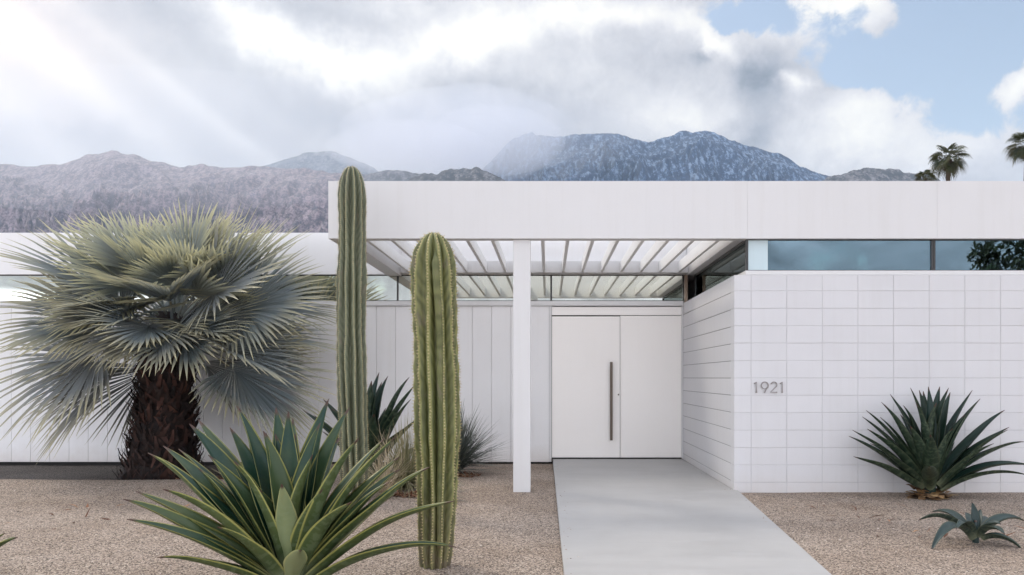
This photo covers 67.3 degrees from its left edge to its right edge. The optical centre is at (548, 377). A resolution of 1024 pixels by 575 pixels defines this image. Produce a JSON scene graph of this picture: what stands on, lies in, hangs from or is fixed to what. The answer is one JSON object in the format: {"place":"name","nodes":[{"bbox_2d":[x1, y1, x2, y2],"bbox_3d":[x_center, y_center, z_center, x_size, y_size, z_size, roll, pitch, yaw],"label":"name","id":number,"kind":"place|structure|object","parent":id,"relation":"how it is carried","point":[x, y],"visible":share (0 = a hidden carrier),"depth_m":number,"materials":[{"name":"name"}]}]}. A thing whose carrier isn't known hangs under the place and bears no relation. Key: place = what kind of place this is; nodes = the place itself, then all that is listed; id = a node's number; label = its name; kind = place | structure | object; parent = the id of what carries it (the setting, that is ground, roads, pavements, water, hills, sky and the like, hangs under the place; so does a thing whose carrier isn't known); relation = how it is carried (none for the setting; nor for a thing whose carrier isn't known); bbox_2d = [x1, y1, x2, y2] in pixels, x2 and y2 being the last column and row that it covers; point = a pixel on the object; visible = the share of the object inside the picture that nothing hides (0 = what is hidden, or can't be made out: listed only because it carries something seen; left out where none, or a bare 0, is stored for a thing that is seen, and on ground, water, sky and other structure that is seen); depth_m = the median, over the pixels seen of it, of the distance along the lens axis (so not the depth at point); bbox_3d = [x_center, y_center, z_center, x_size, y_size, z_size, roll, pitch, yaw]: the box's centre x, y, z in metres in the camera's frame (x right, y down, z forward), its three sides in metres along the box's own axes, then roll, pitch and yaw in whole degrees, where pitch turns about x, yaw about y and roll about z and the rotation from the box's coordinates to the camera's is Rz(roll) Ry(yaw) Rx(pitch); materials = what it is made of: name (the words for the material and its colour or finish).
{"place":"outdoors","nodes":[
{"label":"outdoors","id":0,"kind":"place"},
{"bbox_2d":[0,150,341,232],"bbox_3d":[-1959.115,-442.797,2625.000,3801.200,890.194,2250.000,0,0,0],"label":"mountain","id":1,"kind":"structure","parent":0,"point":[109,182],"depth_m":2629.40,"materials":[{"name":"grey stone"}]},
{"bbox_2d":[265,151,378,174],"bbox_3d":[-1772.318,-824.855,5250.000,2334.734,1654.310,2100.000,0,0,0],"label":"mountain","id":2,"kind":"structure","parent":0,"point":[330,162],"depth_m":5550.78,"materials":[{"name":"grey stone"}]},
{"bbox_2d":[359,421,413,494],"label":"dry grass","id":3,"kind":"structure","parent":0,"point":[388,485],"depth_m":8.46,"materials":[{"name":"plant"}]},
{"bbox_2d":[361,170,422,180],"bbox_3d":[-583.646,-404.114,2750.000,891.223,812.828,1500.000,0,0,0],"label":"hill","id":4,"kind":"structure","parent":0,"point":[390,175],"depth_m":2971.59,"materials":[{"name":"grey stone"}]},
{"bbox_2d":[408,167,504,180],"bbox_3d":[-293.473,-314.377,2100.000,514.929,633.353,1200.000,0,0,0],"label":"hill","id":5,"kind":"structure","parent":0,"point":[472,174],"depth_m":2277.80,"materials":[{"name":"grey stone"}]},
{"bbox_2d":[457,471,481,477],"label":"leaf litter","id":6,"kind":"object","parent":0,"point":[466,474],"visible":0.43,"depth_m":10.32,"materials":[{"name":"brown plant"}]},
{"bbox_2d":[0,459,1023,574],"bbox_3d":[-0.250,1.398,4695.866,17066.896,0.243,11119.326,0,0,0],"label":"ground","id":7,"kind":"structure","parent":0,"point":[776,506],"depth_m":6.55,"materials":[{"name":"beige gravel"}]},
{"bbox_2d":[0,533,17,546],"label":"agave","id":8,"kind":"object","parent":7,"relation":"on","point":[5,541],"visible":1,"depth_m":4.99,"materials":[{"name":"green plant"}]},
{"bbox_2d":[0,503,189,528],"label":"leaf litter","id":9,"kind":"object","parent":7,"relation":"on","point":[87,505],"visible":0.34,"depth_m":7.31,"materials":[{"name":"brown plant"}]},
{"bbox_2d":[0,465,221,479],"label":"planting bed","id":10,"kind":"object","parent":7,"relation":"on","point":[70,472],"visible":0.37,"depth_m":11.37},
{"bbox_2d":[0,198,336,479],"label":"fan palm","id":11,"kind":"object","parent":10,"relation":"on","point":[162,343],"visible":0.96,"depth_m":9.84,"materials":[{"name":"green plant"}]},
{"bbox_2d":[123,399,456,574],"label":"agave","id":12,"kind":"object","parent":7,"relation":"on","point":[271,509],"visible":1,"depth_m":4.63,"materials":[{"name":"green plant"}]},
{"bbox_2d":[334,166,369,494],"bbox_3d":[-2.117,-0.476,8.304,0.386,3.632,0.372,0,0,0],"label":"column cactus","id":13,"kind":"object","parent":7,"relation":"on","point":[351,322],"depth_m":8.20,"materials":[{"name":"green plant"}]},
{"bbox_2d":[303,373,414,477],"bbox_3d":[-2.303,0.663,9.696,1.465,1.455,1.087,0,0,10],"label":"agave","id":14,"kind":"object","parent":7,"relation":"on","point":[388,418],"visible":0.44,"depth_m":9.54,"materials":[{"name":"green plant"}]},
{"bbox_2d":[393,490,417,497],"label":"leaf litter","id":15,"kind":"object","parent":7,"relation":"on","point":[401,493],"visible":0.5,"depth_m":8.56,"materials":[{"name":"brown plant"}]},
{"bbox_2d":[368,415,466,498],"bbox_3d":[-1.701,0.951,9.102,1.784,1.232,1.838,0,0,0],"label":"grass clump","id":16,"kind":"object","parent":7,"relation":"on","point":[406,456],"visible":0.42,"depth_m":9.04,"materials":[{"name":"green grass"}]},
{"bbox_2d":[409,232,461,569],"bbox_3d":[-0.793,0.151,5.398,0.387,2.359,0.383,0,0,0],"label":"column cactus","id":17,"kind":"object","parent":7,"relation":"on","point":[437,429],"depth_m":5.29,"materials":[{"name":"green plant"}]},
{"bbox_2d":[409,403,509,477],"bbox_3d":[-1.288,0.836,10.718,1.705,1.098,1.743,0,0,0],"label":"yucca","id":18,"kind":"object","parent":7,"relation":"on","point":[466,452],"visible":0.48,"depth_m":10.57,"materials":[{"name":"green plant"}]},
{"bbox_2d":[0,181,1023,492],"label":"modern house","id":19,"kind":"structure","parent":7,"relation":"on","point":[636,319],"depth_m":8.93,"materials":[{"name":"white paint"}]},
{"bbox_2d":[0,275,58,300],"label":"window","id":20,"kind":"structure","parent":19,"relation":"in","point":[6,284],"depth_m":12.24,"materials":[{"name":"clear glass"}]},
{"bbox_2d":[132,285,239,300],"bbox_3d":[-6.068,-1.425,12.250,2.441,0.417,0.050,0,0,0],"label":"window","id":21,"kind":"structure","parent":19,"relation":"in","point":[145,296],"depth_m":12.24,"materials":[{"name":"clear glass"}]},
{"bbox_2d":[246,275,397,300],"bbox_3d":[-3.623,-1.425,12.250,2.441,0.417,0.050,0,0,0],"label":"window","id":22,"kind":"structure","parent":19,"relation":"in","point":[380,287],"depth_m":12.24,"materials":[{"name":"clear glass"}]},
{"bbox_2d":[398,275,550,300],"bbox_3d":[-1.177,-1.425,12.250,2.442,0.417,0.050,0,0,0],"label":"window","id":23,"kind":"structure","parent":19,"relation":"in","point":[470,287],"depth_m":12.24,"materials":[{"name":"clear glass"}]},
{"bbox_2d":[552,316,619,456],"bbox_3d":[0.600,0.153,12.227,1.083,2.250,0.125,0,0,0],"label":"door","id":24,"kind":"structure","parent":19,"relation":"in","point":[585,349],"depth_m":12.24,"materials":[{"name":"paint"}]},
{"bbox_2d":[551,275,682,300],"bbox_3d":[1.099,-1.425,12.250,2.102,0.417,0.050,0,0,0],"label":"window","id":25,"kind":"structure","parent":19,"relation":"in","point":[563,287],"depth_m":12.24,"materials":[{"name":"clear glass"}]},
{"bbox_2d":[694,241,744,296],"bbox_3d":[2.328,-1.429,10.569,0.044,0.375,3.143,0,0,0],"label":"window","id":26,"kind":"structure","parent":19,"relation":"in","point":[731,263],"depth_m":10.29,"materials":[{"name":"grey glass"}]},
{"bbox_2d":[754,382,782,392],"bbox_3d":[2.546,0.114,8.879,0.333,0.132,0.024,0,0,0],"label":"house number","id":27,"kind":"object","parent":19,"relation":"attached to","point":[768,386],"visible":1,"depth_m":8.87,"materials":[{"name":"metal"}]},
{"bbox_2d":[745,239,932,270],"bbox_3d":[3.396,-1.429,8.967,2.180,0.374,0.050,0,0,0],"label":"window","id":28,"kind":"structure","parent":19,"relation":"in","point":[930,240],"depth_m":8.94,"materials":[{"name":"glass"}]},
{"bbox_2d":[933,239,1023,270],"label":"window","id":29,"kind":"structure","parent":19,"relation":"in","point":[1010,251],"depth_m":8.97,"materials":[{"name":"glass"}]},
{"bbox_2d":[791,500,1023,536],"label":"leaf litter","id":30,"kind":"object","parent":7,"relation":"on","point":[946,534],"visible":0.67,"depth_m":7.02,"materials":[{"name":"brown plant"}]},
{"bbox_2d":[914,169,936,180],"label":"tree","id":31,"kind":"object","parent":7,"relation":"on","point":[922,174],"visible":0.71,"depth_m":69.80,"materials":[{"name":"green plant"}]},
{"bbox_2d":[849,387,1023,499],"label":"agave","id":32,"kind":"object","parent":7,"relation":"on","point":[929,462],"visible":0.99,"depth_m":8.44,"materials":[{"name":"green plant"}]},
{"bbox_2d":[928,143,972,180],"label":"fan palm","id":33,"kind":"object","parent":7,"relation":"on","point":[948,165],"visible":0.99,"depth_m":65.77,"materials":[{"name":"green plant"}]},
{"bbox_2d":[918,502,1023,548],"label":"agave","id":34,"kind":"object","parent":7,"relation":"on","point":[975,525],"visible":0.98,"depth_m":6.15,"materials":[{"name":"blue plant"}]},
{"bbox_2d":[1001,132,1023,180],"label":"fan palm","id":35,"kind":"object","parent":7,"relation":"on","point":[1015,152],"visible":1,"depth_m":60.06,"materials":[{"name":"green plant"}]},
{"bbox_2d":[0,0,1023,180],"label":"sky","id":36,"kind":"structure","parent":0,"point":[830,87],"materials":[{"name":"white"}]},
{"bbox_2d":[482,131,828,180],"bbox_3d":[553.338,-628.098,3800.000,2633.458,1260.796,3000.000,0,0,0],"label":"mountain","id":37,"kind":"structure","parent":0,"point":[687,156],"depth_m":3401.81,"materials":[{"name":"grey mountain rock"}]},
{"bbox_2d":[553,459,831,574],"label":"path","id":38,"kind":"structure","parent":0,"point":[652,516],"depth_m":6.74,"materials":[{"name":"concrete"}]},
{"bbox_2d":[823,168,939,180],"bbox_3d":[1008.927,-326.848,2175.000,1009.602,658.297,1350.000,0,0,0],"label":"hill","id":39,"kind":"structure","parent":0,"point":[871,174],"depth_m":2366.57,"materials":[{"name":"grey stone"}]}
]}

